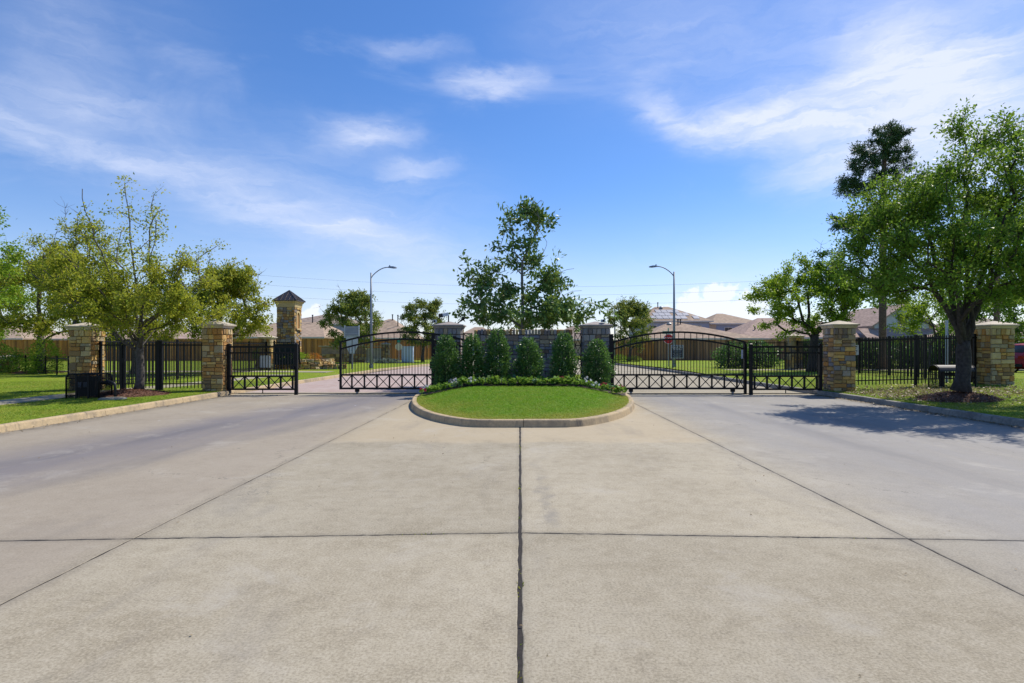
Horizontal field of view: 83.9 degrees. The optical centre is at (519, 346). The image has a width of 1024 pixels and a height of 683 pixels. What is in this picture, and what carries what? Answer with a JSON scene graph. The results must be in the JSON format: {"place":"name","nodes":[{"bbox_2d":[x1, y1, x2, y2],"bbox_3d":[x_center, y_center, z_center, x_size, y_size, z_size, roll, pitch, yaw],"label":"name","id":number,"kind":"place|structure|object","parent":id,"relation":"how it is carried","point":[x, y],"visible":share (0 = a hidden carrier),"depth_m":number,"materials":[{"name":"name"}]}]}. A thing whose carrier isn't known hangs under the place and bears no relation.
{"place":"outdoors","nodes":[
{"label":"outdoors","id":0,"kind":"place"},
{"bbox_2d":[0,377,265,404],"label":"sidewalk","id":1,"kind":"structure","parent":0,"point":[28,399],"depth_m":16.06,"materials":[{"name":"concrete"}]},
{"bbox_2d":[120,342,122,388],"bbox_3d":[-13.360,0.675,19.100,0.080,1.750,0.100,0,0,0],"label":"gate post","id":2,"kind":"object","parent":1,"relation":"on","point":[121,367],"visible":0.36,"depth_m":19.05,"materials":[{"name":"black metal"}]},
{"bbox_2d":[121,341,156,389],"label":"walk gate","id":3,"kind":"structure","parent":1,"relation":"on","point":[123,360],"depth_m":19.09,"materials":[{"name":"black metal"}]},
{"bbox_2d":[0,358,430,423],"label":"lawn","id":4,"kind":"structure","parent":0,"point":[11,378],"depth_m":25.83,"materials":[{"name":"green plant"}]},
{"bbox_2d":[0,342,30,373],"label":"shrub","id":5,"kind":"object","parent":4,"relation":"on","point":[7,348],"visible":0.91,"depth_m":31.19,"materials":[{"name":"green plant"}]},
{"bbox_2d":[0,205,33,311],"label":"lawn tree","id":6,"kind":"object","parent":4,"relation":"on","point":[8,267],"visible":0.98,"depth_m":21.58,"materials":[{"name":"green plant"}]},
{"bbox_2d":[0,286,45,341],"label":"lawn tree","id":7,"kind":"object","parent":4,"relation":"on","point":[20,301],"visible":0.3,"depth_m":48.60,"materials":[{"name":"green plant"}]},
{"bbox_2d":[0,326,69,339],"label":"house","id":8,"kind":"structure","parent":4,"relation":"on","point":[15,337],"depth_m":65.50,"materials":[{"name":"beige"}]},
{"bbox_2d":[13,337,66,373],"bbox_3d":[-25.559,0.480,30.556,2.175,2.046,2.245,0,0,24],"label":"shrub","id":9,"kind":"object","parent":4,"relation":"on","point":[34,366],"visible":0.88,"depth_m":30.37,"materials":[{"name":"green plant"}]},
{"bbox_2d":[15,355,68,374],"bbox_3d":[-25.000,1.000,30.000,8.870,1.080,0.050,0,0,33],"label":"picket fence","id":10,"kind":"object","parent":4,"relation":"on","point":[47,364],"visible":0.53,"depth_m":29.38,"materials":[{"name":"black metal"}]},
{"bbox_2d":[0,238,119,369],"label":"lawn tree","id":11,"kind":"object","parent":4,"relation":"on","point":[42,328],"visible":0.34,"depth_m":30.79,"materials":[{"name":"green plant"}]},
{"bbox_2d":[0,201,135,323],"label":"lawn tree","id":12,"kind":"object","parent":4,"relation":"on","point":[72,243],"visible":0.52,"depth_m":28.62,"materials":[{"name":"green plant"}]},
{"bbox_2d":[0,340,164,360],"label":"wooden fence","id":13,"kind":"object","parent":4,"relation":"on","point":[63,345],"visible":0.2,"depth_m":57.99,"materials":[{"name":"brown wood"}]},
{"bbox_2d":[64,322,104,390],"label":"stone pillar","id":14,"kind":"structure","parent":4,"relation":"on","point":[84,352],"depth_m":18.71,"materials":[{"name":"beige stone"}]},
{"bbox_2d":[65,373,112,397],"bbox_3d":[-12.260,1.094,16.200,0.963,0.702,0.544,0,0,0],"label":"pipe cage","id":15,"kind":"object","parent":4,"relation":"on","point":[88,385],"visible":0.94,"depth_m":15.95,"materials":[{"name":"black paint"}]},
{"bbox_2d":[99,341,119,389],"bbox_3d":[-13.765,0.675,19.100,0.690,1.730,0.075,0,0,0],"label":"picket fence","id":16,"kind":"object","parent":4,"relation":"on","point":[101,344],"visible":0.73,"depth_m":19.09,"materials":[{"name":"black metal"}]},
{"bbox_2d":[51,329,200,339],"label":"house","id":17,"kind":"structure","parent":4,"relation":"on","point":[183,336],"depth_m":64.30,"materials":[{"name":"brown"}]},
{"bbox_2d":[69,280,190,373],"bbox_3d":[-20.447,-1.331,30.024,5.558,5.567,4.467,0,0,-36],"label":"lawn tree","id":18,"kind":"object","parent":4,"relation":"on","point":[162,336],"visible":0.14,"depth_m":29.94,"materials":[{"name":"green plant"}]},
{"bbox_2d":[100,388,170,397],"bbox_3d":[-11.827,1.365,17.169,2.264,0.297,2.275,0,0,0],"label":"mulch mound","id":19,"kind":"object","parent":4,"relation":"on","point":[127,393],"visible":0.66,"depth_m":16.88,"materials":[{"name":"brown wood"}]},
{"bbox_2d":[100,380,116,396],"bbox_3d":[-11.741,1.200,16.200,0.517,0.533,0.164,0,0,0],"label":"water pipe","id":20,"kind":"object","parent":19,"relation":"on","point":[109,382],"visible":0.84,"depth_m":16.17,"materials":[{"name":"black metal"}]},
{"bbox_2d":[14,172,254,389],"bbox_3d":[-11.884,-1.989,17.529,5.858,6.787,4.951,0,0,0],"label":"lawn tree","id":21,"kind":"object","parent":19,"relation":"on","point":[93,308],"visible":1,"depth_m":16.79,"materials":[{"name":"green plant"}]},
{"bbox_2d":[157,340,160,389],"bbox_3d":[-12.110,0.665,19.100,0.090,1.770,0.100,0,0,0],"label":"gate post","id":22,"kind":"object","parent":4,"relation":"on","point":[158,364],"visible":0.64,"depth_m":19.05,"materials":[{"name":"black metal"}]},
{"bbox_2d":[160,341,202,389],"bbox_3d":[-11.283,0.675,19.100,1.566,1.730,0.075,0,0,0],"label":"picket fence","id":23,"kind":"object","parent":4,"relation":"on","point":[161,362],"visible":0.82,"depth_m":19.09,"materials":[{"name":"black metal"}]},
{"bbox_2d":[104,339,266,384],"bbox_3d":[-15.100,0.605,27.350,0.075,1.850,15.408,0,0,-4],"label":"picket fence","id":24,"kind":"object","parent":4,"relation":"on","point":[235,343],"visible":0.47,"depth_m":24.57,"materials":[{"name":"black paint"}]},
{"bbox_2d":[199,321,236,390],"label":"stone pillar","id":25,"kind":"structure","parent":4,"relation":"on","point":[217,338],"depth_m":18.72,"materials":[{"name":"beige stone"}]},
{"bbox_2d":[181,250,277,342],"bbox_3d":[-16.002,-1.817,30.951,4.967,6.550,5.048,0,0,-42],"label":"lawn tree","id":26,"kind":"object","parent":4,"relation":"on","point":[238,282],"visible":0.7,"depth_m":30.55,"materials":[{"name":"green plant"}]},
{"bbox_2d":[167,339,345,360],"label":"wooden fence","id":27,"kind":"object","parent":4,"relation":"on","point":[310,346],"visible":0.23,"depth_m":57.99,"materials":[{"name":"brown wood"}]},
{"bbox_2d":[257,335,277,369],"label":"stone pillar","id":28,"kind":"structure","parent":4,"relation":"on","point":[269,340],"depth_m":35.05,"materials":[{"name":"beige stone"}]},
{"bbox_2d":[199,315,341,358],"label":"house","id":29,"kind":"structure","parent":4,"relation":"on","point":[311,330],"depth_m":67.76,"materials":[{"name":"beige"}]},
{"bbox_2d":[274,341,299,369],"bbox_3d":[-14.655,0.560,35.808,1.540,1.880,0.094,0,0,-32],"label":"picket fence","id":30,"kind":"object","parent":4,"relation":"on","point":[283,350],"visible":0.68,"depth_m":35.76,"materials":[{"name":"black paint"}]},
{"bbox_2d":[272,290,305,367],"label":"stone tower","id":31,"kind":"structure","parent":4,"relation":"on","point":[289,315],"depth_m":38.01,"materials":[{"name":"stone"}]},
{"bbox_2d":[255,359,345,369],"bbox_3d":[-14.565,1.133,37.497,6.215,0.657,3.327,0,0,0],"label":"stone planter","id":32,"kind":"object","parent":4,"relation":"on","point":[321,364],"visible":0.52,"depth_m":36.80,"materials":[{"name":"stone"}]},
{"bbox_2d":[272,315,364,331],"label":"house","id":33,"kind":"structure","parent":4,"relation":"on","point":[317,319],"depth_m":89.42,"materials":[{"name":"brown"}]},
{"bbox_2d":[318,346,382,361],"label":"monument wall","id":34,"kind":"structure","parent":4,"relation":"on","point":[361,354],"depth_m":52.95,"materials":[{"name":"beige stone"}]},
{"bbox_2d":[316,286,384,362],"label":"lawn tree","id":35,"kind":"object","parent":4,"relation":"on","point":[351,304],"visible":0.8,"depth_m":49.63,"materials":[{"name":"green plant"}]},
{"bbox_2d":[344,325,358,368],"bbox_3d":[-11.150,0.060,37.770,1.010,2.980,0.179,0,0,0],"label":"sign assembly","id":36,"kind":"object","parent":4,"relation":"on","point":[351,332],"visible":0.84,"depth_m":37.71,"materials":[{"name":"grey metal"}]},
{"bbox_2d":[341,314,422,345],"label":"house","id":37,"kind":"structure","parent":4,"relation":"on","point":[391,325],"depth_m":75.27,"materials":[{"name":"beige"}]},
{"bbox_2d":[369,265,396,367],"bbox_3d":[-9.387,-2.065,39.000,1.915,7.070,0.320,0,0,0],"label":"street lamp","id":38,"kind":"object","parent":4,"relation":"on","point":[371,344],"visible":0.97,"depth_m":38.94,"materials":[{"name":"metal"}]},
{"bbox_2d":[368,357,402,362],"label":"ground cover","id":39,"kind":"object","parent":4,"relation":"on","point":[379,360],"visible":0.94,"depth_m":50.37,"materials":[{"name":"green plant"}]},
{"bbox_2d":[381,342,390,361],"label":"stone pillar","id":40,"kind":"structure","parent":4,"relation":"on","point":[385,350],"depth_m":52.86,"materials":[{"name":"beige stone"}]},
{"bbox_2d":[364,339,430,359],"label":"wooden fence","id":41,"kind":"object","parent":4,"relation":"on","point":[417,352],"visible":0.25,"depth_m":60.03,"materials":[{"name":"brown wood"}]},
{"bbox_2d":[401,346,414,362],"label":"utility cabinet","id":42,"kind":"object","parent":4,"relation":"on","point":[407,354],"visible":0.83,"depth_m":51.23,"materials":[{"name":"metal"}]},
{"bbox_2d":[396,297,447,361],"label":"lawn tree","id":43,"kind":"object","parent":4,"relation":"on","point":[425,316],"visible":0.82,"depth_m":53.88,"materials":[{"name":"green plant"}]},
{"bbox_2d":[107,371,333,372],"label":"sidewalk","id":44,"kind":"structure","parent":0,"point":[270,371],"depth_m":32.82,"materials":[{"name":"concrete"}]},
{"bbox_2d":[0,360,1023,682],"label":"road","id":45,"kind":"structure","parent":0,"point":[252,538],"depth_m":4.63,"materials":[{"name":"concrete"}]},
{"bbox_2d":[0,364,429,432],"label":"kerb","id":46,"kind":"structure","parent":45,"relation":"on","point":[20,425],"depth_m":14.22,"materials":[{"name":"concrete"}]},
{"bbox_2d":[227,343,298,394],"bbox_3d":[-8.590,0.740,18.979,2.356,1.720,0.158,0,0,0],"label":"gate","id":47,"kind":"object","parent":45,"relation":"on","point":[294,376],"visible":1,"depth_m":18.98,"materials":[{"name":"black metal"}]},
{"bbox_2d":[338,331,472,392],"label":"sliding gate","id":48,"kind":"structure","parent":45,"relation":"on","point":[357,389],"depth_m":19.37,"materials":[{"name":"black metal"}]},
{"bbox_2d":[411,391,522,427],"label":"island kerb","id":49,"kind":"structure","parent":45,"relation":"on","point":[419,410],"depth_m":11.51,"materials":[{"name":"concrete"}]},
{"bbox_2d":[524,391,634,427],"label":"island kerb","id":50,"kind":"structure","parent":45,"relation":"on","point":[628,409],"depth_m":11.49,"materials":[{"name":"concrete"}]},
{"bbox_2d":[613,331,745,392],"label":"sliding gate","id":51,"kind":"structure","parent":45,"relation":"on","point":[687,375],"depth_m":19.39,"materials":[{"name":"black metal"}]},
{"bbox_2d":[744,344,746,393],"bbox_3d":[7.615,0.750,19.240,0.080,1.700,0.080,0,0,0],"label":"lock post","id":52,"kind":"object","parent":45,"relation":"on","point":[745,368],"visible":1,"depth_m":19.20,"materials":[{"name":"black metal"}]},
{"bbox_2d":[748,343,822,394],"bbox_3d":[8.870,0.740,18.979,2.436,1.720,0.158,0,0,0],"label":"gate","id":53,"kind":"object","parent":45,"relation":"on","point":[818,377],"visible":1,"depth_m":18.98,"materials":[{"name":"black metal"}]},
{"bbox_2d":[616,363,1023,426],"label":"kerb","id":54,"kind":"structure","parent":45,"relation":"on","point":[1011,421],"depth_m":14.81,"materials":[{"name":"concrete"}]},
{"bbox_2d":[817,395,1023,429],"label":"gutter leaves","id":55,"kind":"object","parent":45,"relation":"on","point":[945,415],"visible":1,"depth_m":13.62,"materials":[{"name":"brown plant"}]},
{"bbox_2d":[0,0,1023,338],"label":"sky","id":56,"kind":"structure","parent":0,"point":[345,141],"materials":[{"name":"blue"}]},
{"bbox_2d":[418,382,625,395],"bbox_3d":[0.070,1.319,19.465,6.380,0.303,5.470,0,0,0],"label":"planting bed","id":57,"kind":"object","parent":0,"point":[485,384],"visible":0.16,"depth_m":17.57,"materials":[{"name":"soil"}]},
{"bbox_2d":[429,333,461,384],"bbox_3d":[-2.372,0.457,18.359,1.190,1.841,1.169,0,0,0],"label":"holly shrub","id":58,"kind":"object","parent":57,"relation":"on","point":[442,353],"visible":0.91,"depth_m":18.19,"materials":[{"name":"green plant"}]},
{"bbox_2d":[431,322,465,385],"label":"stone pillar","id":59,"kind":"structure","parent":57,"relation":"on","point":[453,329],"depth_m":19.68,"materials":[{"name":"stone"}]},
{"bbox_2d":[456,332,489,383],"bbox_3d":[-1.507,0.382,18.370,1.123,1.723,1.211,0,0,0],"label":"holly shrub","id":60,"kind":"object","parent":57,"relation":"on","point":[471,365],"visible":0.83,"depth_m":18.18,"materials":[{"name":"green plant"}]},
{"bbox_2d":[479,327,513,383],"bbox_3d":[-0.739,0.285,18.349,1.147,1.892,1.244,0,0,0],"label":"holly shrub","id":61,"kind":"object","parent":57,"relation":"on","point":[503,361],"visible":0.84,"depth_m":18.19,"materials":[{"name":"green plant"}]},
{"bbox_2d":[474,329,572,379],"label":"stone wall","id":62,"kind":"structure","parent":57,"relation":"on","point":[543,338],"depth_m":20.50,"materials":[{"name":"grey stone"}]},
{"bbox_2d":[507,335,546,383],"bbox_3d":[0.228,0.445,18.361,1.344,1.637,1.427,0,0,0],"label":"holly shrub","id":63,"kind":"object","parent":57,"relation":"on","point":[531,356],"visible":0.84,"depth_m":18.18,"materials":[{"name":"green plant"}]},
{"bbox_2d":[547,331,582,383],"bbox_3d":[1.433,0.371,18.323,1.186,1.775,1.224,0,0,0],"label":"holly shrub","id":64,"kind":"object","parent":57,"relation":"on","point":[559,350],"visible":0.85,"depth_m":18.19,"materials":[{"name":"green plant"}]},
{"bbox_2d":[574,333,580,377],"bbox_3d":[2.065,0.400,20.301,0.250,1.800,0.042,0,0,0],"label":"infill panel","id":65,"kind":"object","parent":57,"relation":"on","point":[575,345],"visible":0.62,"depth_m":20.28,"materials":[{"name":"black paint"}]},
{"bbox_2d":[578,322,612,381],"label":"stone pillar","id":66,"kind":"structure","parent":57,"relation":"on","point":[590,331],"depth_m":19.68,"materials":[{"name":"grey stone"}]},
{"bbox_2d":[578,338,619,386],"bbox_3d":[2.528,0.520,18.357,1.396,1.668,1.368,0,0,0],"label":"holly shrub","id":67,"kind":"object","parent":57,"relation":"on","point":[602,362],"visible":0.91,"depth_m":18.18,"materials":[{"name":"green plant"}]},
{"bbox_2d":[415,383,630,418],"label":"island lawn","id":68,"kind":"structure","parent":0,"point":[513,407],"depth_m":13.49,"materials":[{"name":"green plant"}]},
{"bbox_2d":[430,334,434,385],"bbox_3d":[-2.960,0.535,19.245,0.190,1.930,0.180,0,0,0],"label":"gate post","id":69,"kind":"object","parent":68,"relation":"on","point":[432,346],"visible":0.67,"depth_m":19.16,"materials":[{"name":"black metal"}]},
{"bbox_2d":[609,334,613,387],"bbox_3d":[3.110,0.535,19.245,0.190,1.930,0.180,0,0,0],"label":"gate post","id":70,"kind":"object","parent":68,"relation":"on","point":[611,345],"visible":0.65,"depth_m":19.16,"materials":[{"name":"black metal"}]},
{"bbox_2d":[448,195,623,333],"bbox_3d":[0.676,-2.518,24.065,7.488,7.968,4.363,0,0,0],"label":"magnolia tree","id":71,"kind":"object","parent":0,"point":[553,311],"visible":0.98,"depth_m":23.70,"materials":[{"name":"green plant"}]},
{"bbox_2d":[579,357,1023,418],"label":"lawn","id":72,"kind":"structure","parent":0,"point":[1018,373],"depth_m":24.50,"materials":[{"name":"green plant"}]},
{"bbox_2d":[565,326,581,355],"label":"house","id":73,"kind":"structure","parent":72,"relation":"on","point":[577,335],"depth_m":88.00,"materials":[{"name":"brown"}]},
{"bbox_2d":[605,295,655,360],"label":"lawn tree","id":74,"kind":"object","parent":72,"relation":"on","point":[635,311],"visible":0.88,"depth_m":54.40,"materials":[{"name":"green plant"}]},
{"bbox_2d":[616,340,653,359],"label":"wooden fence","id":75,"kind":"object","parent":72,"relation":"on","point":[637,350],"visible":0.27,"depth_m":59.64,"materials":[{"name":"brown wood"}]},
{"bbox_2d":[649,264,674,366],"bbox_3d":[10.017,-2.165,40.000,1.915,7.270,0.320,0,0,0],"label":"street lamp","id":76,"kind":"object","parent":72,"relation":"on","point":[655,265],"visible":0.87,"depth_m":39.94,"materials":[{"name":"metal"}]},
{"bbox_2d":[629,302,713,335],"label":"house","id":77,"kind":"structure","parent":72,"relation":"on","point":[663,315],"depth_m":80.65,"materials":[{"name":"brown"}]},
{"bbox_2d":[671,345,682,369],"bbox_3d":[10.550,0.725,38.227,0.840,1.750,0.106,0,0,0],"label":"notice sign","id":78,"kind":"object","parent":72,"relation":"on","point":[676,352],"visible":0.63,"depth_m":38.18,"materials":[{"name":"grey metal"}]},
{"bbox_2d":[626,319,762,340],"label":"house","id":79,"kind":"structure","parent":72,"relation":"on","point":[680,326],"depth_m":67.26,"materials":[{"name":"beige"}]},
{"bbox_2d":[706,314,751,330],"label":"house","id":80,"kind":"structure","parent":72,"relation":"on","point":[723,322],"depth_m":86.52,"materials":[{"name":"brown"}]},
{"bbox_2d":[710,340,760,367],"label":"hedge bush","id":81,"kind":"object","parent":72,"relation":"on","point":[722,352],"visible":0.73,"depth_m":37.62,"materials":[{"name":"green plant"}]},
{"bbox_2d":[728,341,785,368],"bbox_3d":[14.982,0.560,36.056,3.421,1.880,0.075,0,0,19],"label":"picket fence","id":82,"kind":"object","parent":72,"relation":"on","point":[784,342],"visible":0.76,"depth_m":36.02,"materials":[{"name":"black paint"}]},
{"bbox_2d":[733,339,783,367],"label":"hedge bush","id":83,"kind":"object","parent":72,"relation":"on","point":[764,343],"visible":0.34,"depth_m":37.73,"materials":[{"name":"green plant"}]},
{"bbox_2d":[727,318,799,339],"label":"house","id":84,"kind":"structure","parent":72,"relation":"on","point":[748,328],"depth_m":75.82,"materials":[{"name":"brown"}]},
{"bbox_2d":[655,340,902,359],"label":"wooden fence","id":85,"kind":"object","parent":72,"relation":"on","point":[714,345],"visible":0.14,"depth_m":58.99,"materials":[{"name":"brown wood"}]},
{"bbox_2d":[784,334,803,368],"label":"stone pillar","id":86,"kind":"structure","parent":72,"relation":"on","point":[790,340],"depth_m":35.02,"materials":[{"name":"beige stone"}]},
{"bbox_2d":[739,241,882,371],"bbox_3d":[16.148,-2.351,31.543,6.873,7.544,6.941,0,0,-35],"label":"lawn tree","id":87,"kind":"object","parent":72,"relation":"on","point":[815,283],"visible":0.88,"depth_m":31.06,"materials":[{"name":"green plant"}]},
{"bbox_2d":[771,321,864,339],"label":"house","id":88,"kind":"structure","parent":72,"relation":"on","point":[806,337],"depth_m":63.20,"materials":[{"name":"brown"}]},
{"bbox_2d":[818,321,859,391],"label":"stone pillar","id":89,"kind":"structure","parent":72,"relation":"on","point":[839,358],"depth_m":18.70,"materials":[{"name":"beige stone"}]},
{"bbox_2d":[826,118,932,369],"bbox_3d":[22.256,-6.231,35.004,7.016,15.279,3.201,0,0,0],"label":"pine tree","id":90,"kind":"object","parent":72,"relation":"on","point":[890,135],"visible":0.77,"depth_m":34.70,"materials":[{"name":"green plant"}]},
{"bbox_2d":[796,334,972,382],"bbox_3d":[16.325,0.475,27.350,0.075,1.970,15.444,0,0,5],"label":"picket fence","id":91,"kind":"object","parent":72,"relation":"on","point":[856,359],"visible":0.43,"depth_m":24.29,"materials":[{"name":"black paint"}]},
{"bbox_2d":[846,304,954,339],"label":"house","id":92,"kind":"structure","parent":72,"relation":"on","point":[867,319],"depth_m":61.52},
{"bbox_2d":[869,293,938,327],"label":"lawn tree","id":93,"kind":"object","parent":72,"relation":"on","point":[890,304],"visible":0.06,"depth_m":71.24,"materials":[{"name":"green plant"}]},
{"bbox_2d":[891,340,922,368],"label":"hedge bush","id":94,"kind":"object","parent":72,"relation":"on","point":[902,355],"visible":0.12,"depth_m":36.35,"materials":[{"name":"green plant"}]},
{"bbox_2d":[803,339,1023,368],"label":"picket fence","id":95,"kind":"object","parent":72,"relation":"on","point":[899,354],"visible":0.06,"depth_m":35.39,"materials":[{"name":"black paint"}]},
{"bbox_2d":[855,334,976,385],"bbox_3d":[13.190,0.475,19.100,4.261,1.826,0.075,0,0,0],"label":"picket fence","id":96,"kind":"object","parent":72,"relation":"on","point":[915,339],"visible":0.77,"depth_m":19.09,"materials":[{"name":"black paint"}]},
{"bbox_2d":[812,380,1023,406],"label":"fallen leaves","id":97,"kind":"object","parent":72,"relation":"on","point":[897,395],"visible":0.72,"depth_m":17.05,"materials":[{"name":"brown plant"}]},
{"bbox_2d":[896,339,954,368],"bbox_3d":[26.210,0.434,36.749,3.551,2.088,3.658,0,0,0],"label":"hedge bush","id":98,"kind":"object","parent":72,"relation":"on","point":[933,354],"visible":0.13,"depth_m":36.12,"materials":[{"name":"green plant"}]},
{"bbox_2d":[884,288,979,371],"bbox_3d":[21.553,-1.058,30.047,4.186,4.928,3.693,0,0,0],"label":"lawn tree","id":99,"kind":"object","parent":72,"relation":"on","point":[918,310],"visible":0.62,"depth_m":29.80,"materials":[{"name":"green plant"}]},
{"bbox_2d":[945,320,947,381],"bbox_3d":[15.154,0.200,20.201,0.083,2.300,0.588,0,0,32],"label":"sign post","id":100,"kind":"object","parent":72,"relation":"on","point":[946,327],"visible":0.57,"depth_m":20.18,"materials":[{"name":"metal"}]},
{"bbox_2d":[928,365,976,386],"bbox_3d":[13.848,0.959,18.250,1.203,0.782,0.523,0,0,0],"label":"bench","id":101,"kind":"object","parent":72,"relation":"on","point":[941,369],"visible":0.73,"depth_m":18.15,"materials":[{"name":"black paint"}]},
{"bbox_2d":[915,390,1005,402],"bbox_3d":[11.839,1.303,15.330,2.126,0.319,2.108,0,0,0],"label":"mulch mound","id":102,"kind":"object","parent":72,"relation":"on","point":[952,396],"visible":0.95,"depth_m":14.88,"materials":[{"name":"brown soil"}]},
{"bbox_2d":[820,95,1023,392],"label":"oak tree","id":103,"kind":"object","parent":102,"relation":"on","point":[963,248],"visible":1,"depth_m":14.67,"materials":[{"name":"green plant"}]},
{"bbox_2d":[930,275,1023,343],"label":"lawn tree","id":104,"kind":"object","parent":72,"relation":"on","point":[1013,318],"visible":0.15,"depth_m":35.14,"materials":[{"name":"green plant"}]},
{"bbox_2d":[953,190,1023,320],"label":"pine tree","id":105,"kind":"object","parent":72,"relation":"on","point":[997,318],"visible":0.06,"depth_m":32.86,"materials":[{"name":"green plant"}]},
{"bbox_2d":[974,321,1019,384],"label":"stone pillar","id":106,"kind":"structure","parent":72,"relation":"on","point":[995,353],"depth_m":18.52,"materials":[{"name":"beige stone"}]},
{"bbox_2d":[1012,343,1023,371],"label":"parked car","id":107,"kind":"object","parent":72,"relation":"on","point":[1019,355],"visible":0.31,"depth_m":28.03,"materials":[{"name":"red metal"}]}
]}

